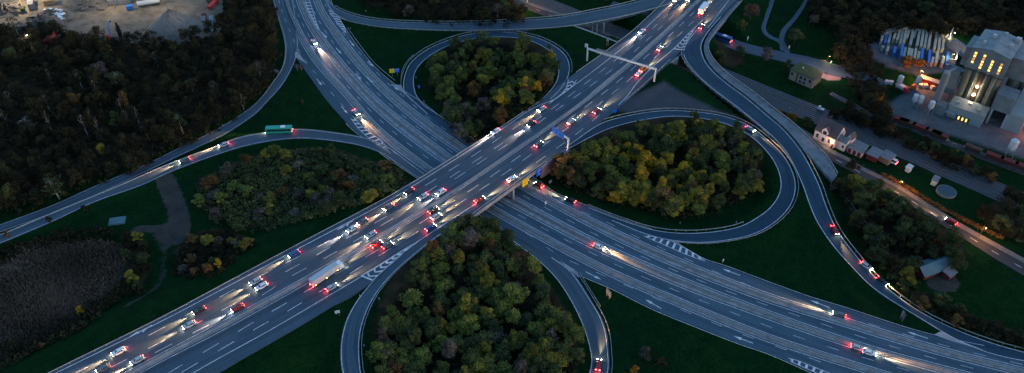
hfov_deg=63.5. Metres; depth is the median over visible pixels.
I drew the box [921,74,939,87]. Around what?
machine shed
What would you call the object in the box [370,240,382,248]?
car
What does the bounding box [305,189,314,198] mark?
shrub
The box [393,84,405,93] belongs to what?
gore paving
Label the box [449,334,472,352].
tree
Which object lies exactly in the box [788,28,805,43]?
tree
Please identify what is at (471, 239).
tree
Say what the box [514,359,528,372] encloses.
tree
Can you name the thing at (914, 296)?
woodland
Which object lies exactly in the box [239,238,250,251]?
shrub
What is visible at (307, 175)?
shrub
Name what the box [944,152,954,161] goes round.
shrub
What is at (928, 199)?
hedge
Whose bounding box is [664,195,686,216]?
tree
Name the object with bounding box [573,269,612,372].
guardrail
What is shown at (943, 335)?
gore paving
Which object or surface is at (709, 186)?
tree
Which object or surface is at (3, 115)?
tree
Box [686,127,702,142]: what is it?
tree
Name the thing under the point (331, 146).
shrub
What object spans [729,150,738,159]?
tree
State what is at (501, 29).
guardrail
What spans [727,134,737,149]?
tree
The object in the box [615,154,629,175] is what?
tree
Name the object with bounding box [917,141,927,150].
shrub
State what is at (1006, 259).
village road
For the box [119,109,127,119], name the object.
tree
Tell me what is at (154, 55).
tree
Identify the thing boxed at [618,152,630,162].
tree
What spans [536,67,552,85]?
tree
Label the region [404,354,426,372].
tree
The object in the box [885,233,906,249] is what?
tree
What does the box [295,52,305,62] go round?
gore paving
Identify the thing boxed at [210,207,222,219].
shrub
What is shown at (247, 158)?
shrub
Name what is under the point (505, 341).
tree
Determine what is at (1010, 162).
freight wagon
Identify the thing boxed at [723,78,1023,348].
guardrail
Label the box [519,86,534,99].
tree
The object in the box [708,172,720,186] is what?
tree
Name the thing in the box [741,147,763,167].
tree
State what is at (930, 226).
tree
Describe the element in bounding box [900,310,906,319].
road sign
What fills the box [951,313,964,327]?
shrub
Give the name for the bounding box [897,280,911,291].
shrub
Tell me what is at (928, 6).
tree
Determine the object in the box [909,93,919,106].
mortar silo
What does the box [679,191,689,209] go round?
tree
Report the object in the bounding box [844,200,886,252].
path
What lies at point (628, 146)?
tree
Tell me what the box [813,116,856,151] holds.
house
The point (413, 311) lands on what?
tree
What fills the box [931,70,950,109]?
silo
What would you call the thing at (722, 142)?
tree
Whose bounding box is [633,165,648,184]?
tree
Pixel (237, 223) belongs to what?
shrub
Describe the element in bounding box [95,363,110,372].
car
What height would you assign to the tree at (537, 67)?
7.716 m
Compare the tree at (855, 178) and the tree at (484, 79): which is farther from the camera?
the tree at (484, 79)
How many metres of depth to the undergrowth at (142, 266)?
315.38 m
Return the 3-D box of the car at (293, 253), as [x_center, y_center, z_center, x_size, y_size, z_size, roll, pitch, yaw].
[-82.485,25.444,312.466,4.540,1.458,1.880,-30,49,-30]
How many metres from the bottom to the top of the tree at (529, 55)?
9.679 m
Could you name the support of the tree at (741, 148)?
on the ground
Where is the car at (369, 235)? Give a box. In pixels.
[365,230,376,238]
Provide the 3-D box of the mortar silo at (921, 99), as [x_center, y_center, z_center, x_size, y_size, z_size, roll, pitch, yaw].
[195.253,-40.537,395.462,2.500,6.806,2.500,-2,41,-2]
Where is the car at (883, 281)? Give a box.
[876,276,888,285]
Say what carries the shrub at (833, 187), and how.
on the ground
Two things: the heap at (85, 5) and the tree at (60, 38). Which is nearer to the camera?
the tree at (60, 38)
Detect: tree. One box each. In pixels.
[0,46,16,61]
[0,109,7,125]
[0,160,6,182]
[0,182,17,203]
[2,91,13,109]
[5,16,22,34]
[18,115,36,127]
[24,156,43,174]
[34,134,46,146]
[39,94,51,111]
[41,112,52,128]
[41,174,63,198]
[43,68,52,82]
[48,34,64,45]
[49,45,64,61]
[63,92,82,108]
[73,69,82,88]
[75,114,88,136]
[77,51,93,65]
[83,107,91,114]
[90,61,108,77]
[90,90,111,109]
[90,116,101,139]
[95,142,105,158]
[104,71,122,82]
[105,110,121,128]
[113,99,122,110]
[115,22,121,36]
[118,91,129,106]
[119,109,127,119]
[130,106,140,123]
[138,122,149,135]
[149,51,158,66]
[173,113,186,130]
[184,78,196,91]
[207,54,222,69]
[208,81,218,96]
[223,4,234,14]
[237,94,246,109]
[253,62,261,74]
[377,327,391,341]
[381,348,389,362]
[387,314,410,337]
[387,360,405,372]
[402,4,413,17]
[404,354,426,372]
[407,326,422,347]
[408,305,419,319]
[423,239,437,258]
[424,318,441,338]
[428,0,440,7]
[428,73,442,85]
[429,63,444,74]
[431,301,445,314]
[432,51,448,61]
[435,90,447,100]
[438,318,450,336]
[439,361,449,372]
[440,338,457,361]
[442,102,452,116]
[443,74,455,87]
[443,87,461,104]
[444,243,455,262]
[446,105,464,122]
[448,54,457,62]
[449,65,467,83]
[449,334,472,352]
[450,37,460,50]
[450,122,469,139]
[450,233,464,249]
[450,288,474,308]
[452,248,465,269]
[453,47,469,59]
[453,215,467,230]
[456,292,478,315]
[456,314,479,335]
[459,102,473,120]
[461,42,472,54]
[461,226,481,247]
[461,365,470,372]
[463,213,471,227]
[465,253,478,263]
[467,80,481,97]
[468,60,476,72]
[470,249,492,271]
[470,352,497,372]
[472,259,490,280]
[473,48,489,66]
[474,118,484,134]
[475,97,491,112]
[475,339,493,354]
[476,306,495,321]
[477,73,491,84]
[479,215,488,226]
[480,271,500,291]
[481,237,498,256]
[485,317,497,331]
[486,60,493,70]
[486,218,499,232]
[486,330,506,344]
[488,68,498,79]
[492,4,503,19]
[492,260,504,273]
[492,265,509,287]
[493,88,510,105]
[493,105,507,126]
[493,297,513,317]
[494,47,506,59]
[494,338,511,360]
[500,0,510,11]
[500,228,514,246]
[500,282,530,308]
[506,64,514,77]
[507,328,521,350]
[509,251,527,267]
[514,38,527,51]
[514,69,525,78]
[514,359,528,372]
[515,56,526,70]
[518,89,534,103]
[519,76,528,87]
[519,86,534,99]
[523,342,538,365]
[526,52,534,64]
[530,61,545,75]
[531,53,541,64]
[531,80,541,93]
[533,281,551,303]
[534,300,553,318]
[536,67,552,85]
[536,337,548,356]
[540,317,558,334]
[544,349,569,368]
[545,48,555,66]
[546,326,558,342]
[550,162,562,178]
[555,151,573,170]
[555,315,577,333]
[561,166,579,184]
[571,158,584,173]
[580,140,601,162]
[583,160,599,181]
[597,138,609,148]
[600,173,618,191]
[604,164,618,175]
[606,190,621,202]
[613,173,631,190]
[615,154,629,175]
[618,130,635,143]
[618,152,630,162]
[621,141,631,153]
[625,179,641,195]
[628,193,641,206]
[629,144,642,160]
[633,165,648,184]
[634,119,649,138]
[634,149,655,168]
[635,187,651,205]
[647,157,666,175]
[651,142,662,157]
[652,187,675,206]
[655,124,665,133]
[655,176,670,190]
[658,174,675,186]
[659,136,681,151]
[660,150,674,164]
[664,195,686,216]
[667,120,685,131]
[673,126,687,143]
[675,184,684,192]
[676,160,693,177]
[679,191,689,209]
[685,147,699,165]
[686,111,700,127]
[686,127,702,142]
[688,181,697,187]
[688,185,709,204]
[690,203,707,217]
[693,153,708,167]
[694,170,706,182]
[698,125,716,139]
[699,134,713,151]
[701,165,716,177]
[703,182,714,198]
[707,118,720,128]
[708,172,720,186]
[711,151,728,164]
[714,50,726,61]
[714,152,732,172]
[715,138,725,149]
[719,181,730,194]
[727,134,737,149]
[728,120,743,138]
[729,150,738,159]
[731,156,746,176]
[732,141,750,155]
[732,184,747,198]
[733,46,745,56]
[736,19,747,31]
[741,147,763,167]
[741,168,758,190]
[743,3,759,20]
[744,162,753,171]
[755,170,762,177]
[760,47,772,62]
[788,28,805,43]
[803,116,814,127]
[807,6,822,18]
[809,14,818,25]
[832,180,842,189]
[836,33,854,45]
[843,45,856,60]
[845,158,860,170]
[845,174,866,190]
[848,212,866,230]
[857,190,875,208]
[863,223,884,245]
[864,211,883,224]
[864,245,883,261]
[865,178,884,195]
[871,91,883,103]
[878,188,895,202]
[883,254,903,273]
[884,201,901,221]
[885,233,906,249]
[888,195,906,211]
[893,221,916,237]
[899,210,917,226]
[899,265,916,286]
[900,55,915,67]
[901,255,924,271]
[912,231,930,247]
[916,58,927,69]
[917,1,935,16]
[922,220,938,240]
[923,244,943,259]
[931,291,952,305]
[943,243,959,260]
[975,204,996,219]
[989,214,1013,231]
[1003,185,1023,199]
[1009,204,1023,219]
[1010,228,1023,242]
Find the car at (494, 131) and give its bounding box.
[491,128,500,134]
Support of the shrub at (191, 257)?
on the ground
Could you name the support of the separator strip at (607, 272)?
on the road at (335, 96)
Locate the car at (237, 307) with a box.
[231,303,244,312]
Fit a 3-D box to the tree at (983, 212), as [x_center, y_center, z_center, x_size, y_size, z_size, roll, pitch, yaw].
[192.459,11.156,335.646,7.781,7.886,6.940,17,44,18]
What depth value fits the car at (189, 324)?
286.20 m
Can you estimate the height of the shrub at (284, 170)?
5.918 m
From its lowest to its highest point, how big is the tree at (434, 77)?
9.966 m
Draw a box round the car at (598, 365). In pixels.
[595,359,601,370]
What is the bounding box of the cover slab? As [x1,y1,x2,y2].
[108,216,125,225]
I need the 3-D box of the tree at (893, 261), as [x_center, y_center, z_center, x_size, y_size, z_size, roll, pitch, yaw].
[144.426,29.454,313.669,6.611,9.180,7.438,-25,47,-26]
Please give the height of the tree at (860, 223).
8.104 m
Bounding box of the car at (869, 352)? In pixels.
[862,348,875,356]
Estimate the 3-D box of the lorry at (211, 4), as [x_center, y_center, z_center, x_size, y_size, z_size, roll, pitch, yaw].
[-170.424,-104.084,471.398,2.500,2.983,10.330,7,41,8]
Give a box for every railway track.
[517,0,1018,207]
[528,0,1018,205]
[530,0,1002,193]
[540,0,1004,190]
[548,0,1023,192]
[830,92,1023,172]
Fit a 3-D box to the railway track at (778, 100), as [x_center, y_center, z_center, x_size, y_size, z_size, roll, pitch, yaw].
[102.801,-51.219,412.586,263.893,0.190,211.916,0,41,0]
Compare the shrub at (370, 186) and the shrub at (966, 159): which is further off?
the shrub at (966, 159)
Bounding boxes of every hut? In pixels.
[915,255,951,279]
[941,265,957,280]
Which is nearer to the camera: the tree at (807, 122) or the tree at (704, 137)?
the tree at (704, 137)
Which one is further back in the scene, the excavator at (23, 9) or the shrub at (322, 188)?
the excavator at (23, 9)
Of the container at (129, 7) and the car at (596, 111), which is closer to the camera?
the car at (596, 111)
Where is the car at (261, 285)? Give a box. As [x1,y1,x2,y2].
[255,281,267,290]
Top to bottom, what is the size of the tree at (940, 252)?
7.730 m
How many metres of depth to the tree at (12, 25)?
443.10 m
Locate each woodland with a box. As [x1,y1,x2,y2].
[0,0,279,208]
[370,0,527,22]
[370,215,585,372]
[425,29,561,136]
[552,124,759,217]
[805,0,1023,116]
[830,107,994,175]
[833,177,973,273]
[909,291,1023,346]
[992,186,1023,239]
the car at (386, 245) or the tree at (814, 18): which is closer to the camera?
the car at (386, 245)
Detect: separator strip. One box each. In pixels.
[285,0,885,372]
[298,0,964,372]
[315,0,1023,372]
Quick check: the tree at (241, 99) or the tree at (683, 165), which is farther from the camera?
the tree at (241, 99)
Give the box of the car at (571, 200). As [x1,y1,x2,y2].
[565,197,575,203]
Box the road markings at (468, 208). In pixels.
[0,0,1023,372]
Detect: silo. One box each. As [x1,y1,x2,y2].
[895,75,903,84]
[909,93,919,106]
[914,75,922,89]
[915,95,924,108]
[925,100,935,114]
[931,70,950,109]
[1004,138,1019,157]
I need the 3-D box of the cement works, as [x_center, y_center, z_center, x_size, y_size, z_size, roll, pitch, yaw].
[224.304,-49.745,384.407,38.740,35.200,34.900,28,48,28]
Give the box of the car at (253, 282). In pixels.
[249,277,261,285]
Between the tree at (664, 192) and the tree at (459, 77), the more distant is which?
the tree at (459, 77)
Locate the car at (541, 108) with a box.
[537,106,545,111]
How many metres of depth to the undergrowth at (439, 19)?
460.13 m
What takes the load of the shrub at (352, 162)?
on the ground
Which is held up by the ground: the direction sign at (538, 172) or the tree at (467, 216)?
the tree at (467, 216)
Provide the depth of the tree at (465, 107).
383.72 m
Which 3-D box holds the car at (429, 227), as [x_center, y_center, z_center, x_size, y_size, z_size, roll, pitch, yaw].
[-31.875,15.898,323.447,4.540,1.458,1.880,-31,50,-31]
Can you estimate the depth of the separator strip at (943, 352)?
320.85 m
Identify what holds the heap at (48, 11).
on the ground
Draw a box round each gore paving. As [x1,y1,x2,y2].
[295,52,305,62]
[370,139,390,153]
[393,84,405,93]
[559,260,578,277]
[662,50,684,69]
[691,27,708,42]
[934,331,982,349]
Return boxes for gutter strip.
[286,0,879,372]
[300,0,957,372]
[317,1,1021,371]
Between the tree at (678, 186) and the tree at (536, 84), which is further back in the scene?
the tree at (536, 84)
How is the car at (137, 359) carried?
on the motorway deck
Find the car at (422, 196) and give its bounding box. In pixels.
[418,192,428,199]
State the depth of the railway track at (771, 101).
378.37 m
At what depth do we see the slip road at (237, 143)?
366.32 m
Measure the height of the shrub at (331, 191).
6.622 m
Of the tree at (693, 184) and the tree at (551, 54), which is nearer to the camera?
the tree at (693, 184)
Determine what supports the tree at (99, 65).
on the ground
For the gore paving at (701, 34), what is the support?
on the slip road at (698, 64)
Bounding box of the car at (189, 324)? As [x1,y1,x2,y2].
[182,320,196,329]
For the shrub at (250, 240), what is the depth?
318.65 m
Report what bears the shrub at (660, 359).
on the ground
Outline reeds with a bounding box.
[0,238,128,361]
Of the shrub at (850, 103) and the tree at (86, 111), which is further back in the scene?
the shrub at (850, 103)
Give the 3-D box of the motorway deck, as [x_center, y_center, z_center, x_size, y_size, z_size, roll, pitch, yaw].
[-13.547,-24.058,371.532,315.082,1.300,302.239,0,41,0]
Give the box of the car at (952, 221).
[945,217,957,224]
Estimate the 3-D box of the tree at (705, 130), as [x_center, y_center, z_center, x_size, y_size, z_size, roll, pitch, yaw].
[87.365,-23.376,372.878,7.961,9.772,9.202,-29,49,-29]
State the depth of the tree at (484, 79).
406.42 m
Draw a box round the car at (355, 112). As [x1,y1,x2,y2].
[352,109,359,115]
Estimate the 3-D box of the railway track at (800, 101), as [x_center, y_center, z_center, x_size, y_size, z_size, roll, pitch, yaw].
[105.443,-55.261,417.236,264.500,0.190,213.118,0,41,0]
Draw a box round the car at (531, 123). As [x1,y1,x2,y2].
[527,121,535,126]
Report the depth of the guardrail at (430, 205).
322.17 m
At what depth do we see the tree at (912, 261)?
312.52 m
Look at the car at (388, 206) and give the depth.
331.82 m
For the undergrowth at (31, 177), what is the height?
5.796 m
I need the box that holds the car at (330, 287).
[325,283,337,291]
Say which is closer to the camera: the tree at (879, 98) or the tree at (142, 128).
the tree at (142, 128)
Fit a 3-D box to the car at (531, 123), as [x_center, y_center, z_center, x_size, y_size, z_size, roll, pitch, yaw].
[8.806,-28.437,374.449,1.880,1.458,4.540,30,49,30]
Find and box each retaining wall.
[574,25,616,41]
[670,56,678,64]
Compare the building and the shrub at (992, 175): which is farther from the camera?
the building
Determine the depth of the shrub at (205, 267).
304.57 m
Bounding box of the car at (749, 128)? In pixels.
[745,125,755,131]
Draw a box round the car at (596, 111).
[592,108,600,113]
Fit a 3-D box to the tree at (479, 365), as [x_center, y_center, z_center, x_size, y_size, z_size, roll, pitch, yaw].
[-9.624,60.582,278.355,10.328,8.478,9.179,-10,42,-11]
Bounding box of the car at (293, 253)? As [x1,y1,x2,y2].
[287,250,299,257]
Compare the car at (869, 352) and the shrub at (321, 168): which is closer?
the car at (869, 352)
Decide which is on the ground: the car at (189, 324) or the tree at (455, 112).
the tree at (455, 112)
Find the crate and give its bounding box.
[43,0,53,5]
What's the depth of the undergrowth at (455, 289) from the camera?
297.47 m
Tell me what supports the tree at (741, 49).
on the ground
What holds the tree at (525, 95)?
on the ground
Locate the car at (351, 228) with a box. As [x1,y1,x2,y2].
[346,225,357,232]
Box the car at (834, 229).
[830,226,839,234]
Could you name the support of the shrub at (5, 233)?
on the ground
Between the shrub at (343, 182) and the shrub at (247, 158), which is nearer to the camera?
the shrub at (343, 182)
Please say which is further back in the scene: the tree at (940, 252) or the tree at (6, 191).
the tree at (6, 191)
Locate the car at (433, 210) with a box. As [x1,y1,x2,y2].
[428,206,438,213]
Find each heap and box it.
[0,0,25,18]
[11,13,73,31]
[32,8,66,15]
[62,0,108,11]
[143,9,206,44]
[945,38,966,56]
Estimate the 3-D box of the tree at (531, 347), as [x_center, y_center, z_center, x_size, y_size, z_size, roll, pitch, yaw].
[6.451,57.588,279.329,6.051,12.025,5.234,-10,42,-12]
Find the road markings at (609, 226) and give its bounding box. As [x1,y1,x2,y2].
[131,0,1023,372]
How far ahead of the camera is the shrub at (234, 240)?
319.77 m
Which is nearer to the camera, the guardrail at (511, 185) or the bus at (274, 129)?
the guardrail at (511, 185)
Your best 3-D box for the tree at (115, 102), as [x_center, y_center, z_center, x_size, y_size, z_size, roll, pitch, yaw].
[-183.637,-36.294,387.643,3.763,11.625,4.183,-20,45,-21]
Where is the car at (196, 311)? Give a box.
[192,305,205,314]
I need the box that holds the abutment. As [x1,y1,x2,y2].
[540,161,555,177]
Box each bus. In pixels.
[265,125,292,133]
[714,32,732,42]
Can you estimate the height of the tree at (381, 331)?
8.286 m
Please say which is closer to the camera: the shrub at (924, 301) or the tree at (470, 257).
the shrub at (924, 301)
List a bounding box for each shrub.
[3,230,9,236]
[75,305,83,313]
[80,205,88,211]
[119,248,130,259]
[120,229,131,241]
[124,269,139,282]
[130,231,143,240]
[132,280,141,289]
[136,252,149,263]
[178,264,188,275]
[184,253,196,264]
[185,233,199,242]
[190,267,198,274]
[191,193,204,206]
[200,233,214,246]
[201,174,217,189]
[202,263,213,272]
[205,189,219,199]
[208,257,218,265]
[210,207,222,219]
[212,240,226,254]
[213,192,227,204]
[213,236,222,242]
[213,258,221,267]
[219,161,234,177]
[223,207,236,220]
[226,179,239,192]
[226,237,233,243]
[231,217,242,231]
[231,237,239,247]
[237,184,252,196]
[239,154,251,163]
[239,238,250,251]
[243,237,253,246]
[252,207,265,221]
[258,147,270,157]
[262,191,276,202]
[264,202,273,214]
[267,143,281,156]
[276,186,286,194]
[279,148,292,159]
[280,164,291,175]
[288,207,298,215]
[291,159,301,168]
[291,188,303,199]
[303,172,313,180]
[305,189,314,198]
[309,192,322,202]
[312,146,324,159]
[314,163,329,173]
[315,184,327,196]
[318,198,331,205]
[318,199,333,214]
[324,143,335,155]
[324,174,338,190]
[324,187,334,198]
[329,168,345,181]
[336,180,346,190]
[344,180,356,190]
[346,158,359,171]
[347,174,358,181]
[358,168,371,177]
[361,188,378,202]
[364,184,376,192]
[365,174,378,184]
[377,160,392,169]
[377,182,391,194]
[379,173,394,185]
[630,365,638,372]
[638,346,651,360]
[653,356,666,366]
[784,59,791,67]
[786,113,798,121]
[827,109,839,116]
[829,183,838,190]
[845,98,856,108]
[858,117,870,126]
[859,109,868,116]
[886,123,897,135]
[886,273,898,280]
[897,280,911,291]
[899,128,911,137]
[912,280,920,288]
[916,295,931,310]
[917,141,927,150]
[920,291,933,303]
[926,149,939,158]
[930,141,940,148]
[940,302,951,313]
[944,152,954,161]
[951,148,958,153]
[951,303,966,314]
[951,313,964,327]
[958,153,972,166]
[965,316,982,328]
[968,163,980,175]
[985,171,997,181]
[987,320,1001,332]
[1005,329,1018,343]
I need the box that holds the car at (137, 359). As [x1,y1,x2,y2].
[130,355,144,365]
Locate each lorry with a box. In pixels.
[200,13,206,22]
[207,0,218,9]
[896,83,909,93]
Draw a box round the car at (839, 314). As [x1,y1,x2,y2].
[833,311,845,317]
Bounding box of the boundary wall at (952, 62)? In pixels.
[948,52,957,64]
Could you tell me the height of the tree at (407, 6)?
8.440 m
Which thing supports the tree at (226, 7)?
on the ground
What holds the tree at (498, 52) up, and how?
on the ground
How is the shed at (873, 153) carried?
on the ground
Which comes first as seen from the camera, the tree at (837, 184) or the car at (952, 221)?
the car at (952, 221)
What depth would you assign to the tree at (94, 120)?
372.25 m
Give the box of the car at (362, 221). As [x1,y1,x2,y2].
[357,217,368,225]
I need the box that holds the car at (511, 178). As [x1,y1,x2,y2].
[506,175,516,181]
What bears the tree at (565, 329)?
on the ground
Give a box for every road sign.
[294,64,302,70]
[389,68,399,76]
[606,287,610,297]
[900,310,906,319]
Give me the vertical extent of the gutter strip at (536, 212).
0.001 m
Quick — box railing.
[708,0,837,172]
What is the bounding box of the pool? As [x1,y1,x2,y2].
[936,185,956,198]
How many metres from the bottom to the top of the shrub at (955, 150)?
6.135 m
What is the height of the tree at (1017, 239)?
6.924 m
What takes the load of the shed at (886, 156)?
on the ground
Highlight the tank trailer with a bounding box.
[136,0,159,6]
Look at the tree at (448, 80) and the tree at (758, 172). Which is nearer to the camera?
the tree at (758, 172)
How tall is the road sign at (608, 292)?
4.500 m
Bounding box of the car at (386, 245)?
[381,241,393,249]
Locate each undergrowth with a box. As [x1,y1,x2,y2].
[0,0,277,215]
[0,223,116,263]
[0,274,126,369]
[119,232,151,297]
[171,227,255,279]
[197,147,409,233]
[360,0,523,27]
[376,227,577,372]
[428,41,553,143]
[554,131,761,220]
[807,0,1023,117]
[833,105,993,183]
[836,187,961,285]
[896,280,1023,346]
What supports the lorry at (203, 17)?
on the ground
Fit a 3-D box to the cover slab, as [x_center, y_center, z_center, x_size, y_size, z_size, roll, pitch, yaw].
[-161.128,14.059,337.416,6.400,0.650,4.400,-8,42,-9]
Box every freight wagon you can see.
[891,115,909,125]
[899,118,916,128]
[910,122,929,133]
[923,127,942,138]
[932,129,949,141]
[962,142,983,154]
[983,150,1002,162]
[1000,156,1018,167]
[1015,162,1023,170]
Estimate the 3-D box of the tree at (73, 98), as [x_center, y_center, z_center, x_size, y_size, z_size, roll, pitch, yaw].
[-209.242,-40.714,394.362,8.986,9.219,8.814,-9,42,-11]
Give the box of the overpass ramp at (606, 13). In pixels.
[327,0,663,32]
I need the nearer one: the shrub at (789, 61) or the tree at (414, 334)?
the tree at (414, 334)
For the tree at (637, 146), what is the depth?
359.88 m
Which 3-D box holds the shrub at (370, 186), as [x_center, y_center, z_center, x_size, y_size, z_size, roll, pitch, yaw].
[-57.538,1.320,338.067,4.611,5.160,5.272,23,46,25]
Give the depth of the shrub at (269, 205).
339.49 m
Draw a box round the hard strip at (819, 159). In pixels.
[704,1,836,182]
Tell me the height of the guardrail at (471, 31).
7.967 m
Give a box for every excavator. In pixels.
[19,0,26,12]
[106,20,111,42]
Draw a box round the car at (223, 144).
[218,141,228,147]
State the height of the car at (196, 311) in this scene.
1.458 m
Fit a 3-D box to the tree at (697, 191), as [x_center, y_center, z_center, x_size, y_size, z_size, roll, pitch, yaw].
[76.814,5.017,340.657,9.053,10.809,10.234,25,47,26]
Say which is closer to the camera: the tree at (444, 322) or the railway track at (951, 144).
the tree at (444, 322)
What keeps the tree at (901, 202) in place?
on the ground
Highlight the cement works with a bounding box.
[933,29,1023,134]
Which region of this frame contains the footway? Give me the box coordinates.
[520,0,1023,262]
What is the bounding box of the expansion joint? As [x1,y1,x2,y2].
[427,140,542,205]
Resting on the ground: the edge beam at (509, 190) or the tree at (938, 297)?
the tree at (938, 297)
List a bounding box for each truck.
[309,260,343,286]
[698,2,708,14]
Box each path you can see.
[761,0,789,52]
[779,0,807,50]
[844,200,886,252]
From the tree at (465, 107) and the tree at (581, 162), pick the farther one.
the tree at (465, 107)
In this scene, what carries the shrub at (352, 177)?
on the ground
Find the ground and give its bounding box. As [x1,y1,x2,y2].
[0,0,1023,372]
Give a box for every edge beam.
[401,135,486,188]
[466,149,564,221]
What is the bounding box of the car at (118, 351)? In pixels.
[111,346,125,356]
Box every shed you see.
[847,139,869,157]
[865,146,883,162]
[878,149,896,165]
[905,163,913,172]
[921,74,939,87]
[930,175,940,185]
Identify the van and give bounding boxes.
[639,66,646,71]
[891,158,897,164]
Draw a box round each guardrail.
[0,129,387,235]
[48,111,523,372]
[127,0,696,372]
[263,5,286,95]
[287,4,884,372]
[300,0,962,372]
[316,0,1023,371]
[325,0,679,31]
[335,0,633,22]
[347,27,392,78]
[361,230,448,369]
[401,31,571,102]
[464,156,551,219]
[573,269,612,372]
[576,0,664,71]
[588,204,743,230]
[604,108,798,243]
[625,60,668,99]
[681,15,768,135]
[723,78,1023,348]
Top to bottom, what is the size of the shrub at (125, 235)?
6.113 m
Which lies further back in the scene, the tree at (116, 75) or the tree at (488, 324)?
the tree at (116, 75)
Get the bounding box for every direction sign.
[522,177,527,186]
[536,167,541,176]
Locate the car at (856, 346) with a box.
[851,343,864,351]
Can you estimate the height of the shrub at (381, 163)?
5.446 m
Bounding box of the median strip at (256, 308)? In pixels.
[129,0,698,372]
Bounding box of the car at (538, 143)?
[534,141,542,146]
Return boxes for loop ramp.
[340,236,609,372]
[403,32,569,117]
[562,110,795,243]
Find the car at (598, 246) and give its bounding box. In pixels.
[593,243,604,249]
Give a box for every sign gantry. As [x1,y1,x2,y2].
[552,126,569,152]
[585,43,656,81]
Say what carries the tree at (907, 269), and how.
on the ground
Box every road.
[0,0,297,231]
[0,130,423,243]
[279,0,1023,372]
[511,0,1023,275]
[608,1,884,84]
[682,17,1023,360]
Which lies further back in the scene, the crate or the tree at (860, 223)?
the crate
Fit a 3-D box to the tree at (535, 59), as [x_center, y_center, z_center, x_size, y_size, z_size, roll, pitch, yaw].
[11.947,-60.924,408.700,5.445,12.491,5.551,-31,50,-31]
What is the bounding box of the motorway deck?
[50,0,737,372]
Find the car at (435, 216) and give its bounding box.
[430,212,441,220]
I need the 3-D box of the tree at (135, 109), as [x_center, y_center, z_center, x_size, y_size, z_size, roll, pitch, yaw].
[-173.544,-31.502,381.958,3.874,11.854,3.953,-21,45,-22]
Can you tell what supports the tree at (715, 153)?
on the ground
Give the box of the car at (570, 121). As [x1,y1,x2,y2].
[567,118,575,124]
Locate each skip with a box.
[43,34,50,44]
[49,31,59,43]
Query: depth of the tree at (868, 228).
322.66 m
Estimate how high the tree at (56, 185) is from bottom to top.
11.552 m
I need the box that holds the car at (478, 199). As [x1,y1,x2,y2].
[474,196,484,203]
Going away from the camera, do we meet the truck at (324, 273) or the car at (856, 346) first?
the car at (856, 346)
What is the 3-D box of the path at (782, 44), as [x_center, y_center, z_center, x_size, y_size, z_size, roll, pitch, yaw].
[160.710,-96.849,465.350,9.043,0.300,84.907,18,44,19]
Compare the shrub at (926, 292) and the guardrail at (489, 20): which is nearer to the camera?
the shrub at (926, 292)
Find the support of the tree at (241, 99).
on the ground
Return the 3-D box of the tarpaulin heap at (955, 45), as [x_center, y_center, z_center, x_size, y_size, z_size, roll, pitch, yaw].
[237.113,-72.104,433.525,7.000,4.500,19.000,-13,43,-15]
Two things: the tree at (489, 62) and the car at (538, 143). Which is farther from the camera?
the tree at (489, 62)
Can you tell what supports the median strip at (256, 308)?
on the motorway deck
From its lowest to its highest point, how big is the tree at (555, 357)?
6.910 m
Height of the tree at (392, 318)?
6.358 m
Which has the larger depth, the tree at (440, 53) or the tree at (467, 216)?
the tree at (440, 53)
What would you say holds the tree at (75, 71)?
on the ground
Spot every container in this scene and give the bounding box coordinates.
[27,0,34,9]
[107,0,131,5]
[126,4,133,10]
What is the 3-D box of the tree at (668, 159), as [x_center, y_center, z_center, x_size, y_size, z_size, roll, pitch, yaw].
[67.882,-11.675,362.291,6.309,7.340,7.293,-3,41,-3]
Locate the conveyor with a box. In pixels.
[209,15,214,31]
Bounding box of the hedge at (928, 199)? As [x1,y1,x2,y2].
[880,172,1003,239]
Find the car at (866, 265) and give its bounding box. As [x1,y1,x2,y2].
[860,261,872,270]
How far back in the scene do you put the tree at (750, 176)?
344.65 m
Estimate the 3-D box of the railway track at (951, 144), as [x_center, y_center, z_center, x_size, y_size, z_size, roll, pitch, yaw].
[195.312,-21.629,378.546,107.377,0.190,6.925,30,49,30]
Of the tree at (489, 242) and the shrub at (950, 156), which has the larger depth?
the shrub at (950, 156)
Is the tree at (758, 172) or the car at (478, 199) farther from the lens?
the tree at (758, 172)
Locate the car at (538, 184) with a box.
[533,181,543,187]
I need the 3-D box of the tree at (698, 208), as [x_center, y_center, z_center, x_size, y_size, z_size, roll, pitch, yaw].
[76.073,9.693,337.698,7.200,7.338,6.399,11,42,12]
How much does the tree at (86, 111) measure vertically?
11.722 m
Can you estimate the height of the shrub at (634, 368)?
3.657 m
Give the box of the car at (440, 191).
[435,188,445,195]
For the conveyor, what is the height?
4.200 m
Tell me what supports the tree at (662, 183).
on the ground
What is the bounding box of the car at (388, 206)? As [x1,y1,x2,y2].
[383,203,393,210]
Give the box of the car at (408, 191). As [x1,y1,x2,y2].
[404,187,414,194]
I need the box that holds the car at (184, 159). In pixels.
[179,157,189,163]
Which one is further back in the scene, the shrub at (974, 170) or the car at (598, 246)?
the shrub at (974, 170)
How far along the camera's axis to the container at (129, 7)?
467.94 m
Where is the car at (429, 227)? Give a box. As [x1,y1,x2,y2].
[425,223,435,231]

